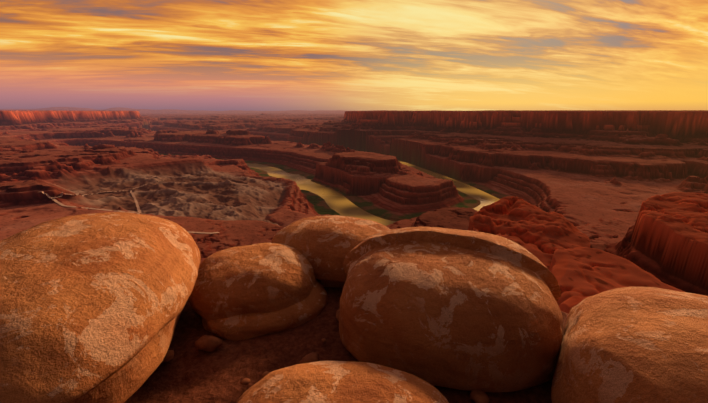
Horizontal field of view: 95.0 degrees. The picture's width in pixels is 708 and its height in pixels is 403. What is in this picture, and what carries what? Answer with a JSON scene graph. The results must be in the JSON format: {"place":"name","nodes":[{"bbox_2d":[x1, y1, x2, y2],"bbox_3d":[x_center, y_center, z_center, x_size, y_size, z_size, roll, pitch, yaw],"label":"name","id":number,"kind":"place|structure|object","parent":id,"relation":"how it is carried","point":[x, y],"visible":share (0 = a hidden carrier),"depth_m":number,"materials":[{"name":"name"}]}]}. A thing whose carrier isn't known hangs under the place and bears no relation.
{"place":"outdoors","nodes":[
{"label":"outdoors","id":0,"kind":"place"},
{"bbox_2d":[42,180,219,233],"bbox_3d":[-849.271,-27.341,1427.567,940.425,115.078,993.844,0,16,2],"label":"dirt roads","id":1,"kind":"structure","parent":0,"point":[133,196],"depth_m":1256.22,"materials":[{"name":"brown soil"}]},
{"bbox_2d":[124,287,567,402],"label":"ground","id":2,"kind":"structure","parent":0,"point":[189,372],"depth_m":2.32,"materials":[{"name":"soil"}]},
{"bbox_2d":[0,212,200,402],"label":"boulder","id":3,"kind":"object","parent":2,"relation":"on","point":[92,306],"visible":1,"depth_m":1.75,"materials":[{"name":"stone"}]},
{"bbox_2d":[188,243,327,340],"bbox_3d":[-0.867,0.783,3.031,1.262,0.594,1.121,0,16,2],"label":"boulder","id":4,"kind":"object","parent":2,"relation":"on","point":[238,293],"visible":0.85,"depth_m":2.71,"materials":[{"name":"stone"}]},
{"bbox_2d":[163,309,489,402],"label":"rim stones","id":5,"kind":"object","parent":2,"relation":"on","point":[207,343],"visible":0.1,"depth_m":2.28,"materials":[{"name":"brown stone"}]},
{"bbox_2d":[271,215,388,287],"bbox_3d":[-0.195,0.485,3.669,1.530,0.562,1.227,0,16,2],"label":"boulder","id":6,"kind":"object","parent":2,"relation":"on","point":[324,246],"visible":0.4,"depth_m":3.29,"materials":[{"name":"stone"}]},
{"bbox_2d":[236,361,448,402],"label":"boulder","id":7,"kind":"object","parent":2,"relation":"on","point":[337,382],"visible":1,"depth_m":1.61,"materials":[{"name":"stone"}]},
{"bbox_2d":[339,226,562,391],"bbox_3d":[0.749,0.658,2.651,1.725,0.785,1.553,0,16,2],"label":"boulder","id":8,"kind":"object","parent":2,"relation":"on","point":[467,310],"visible":0.96,"depth_m":2.07,"materials":[{"name":"stone"}]},
{"bbox_2d":[551,287,707,402],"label":"boulder","id":9,"kind":"object","parent":2,"relation":"on","point":[635,345],"visible":1,"depth_m":1.61,"materials":[{"name":"stone"}]},
{"bbox_2d":[0,107,707,313],"bbox_3d":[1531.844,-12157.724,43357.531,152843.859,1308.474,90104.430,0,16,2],"label":"canyon terrain","id":10,"kind":"structure","parent":0,"point":[589,203],"depth_m":2231.34,"materials":[{"name":"red stone"}]},
{"bbox_2d":[0,0,707,110],"label":"sky","id":11,"kind":"structure","parent":0,"point":[209,55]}
]}

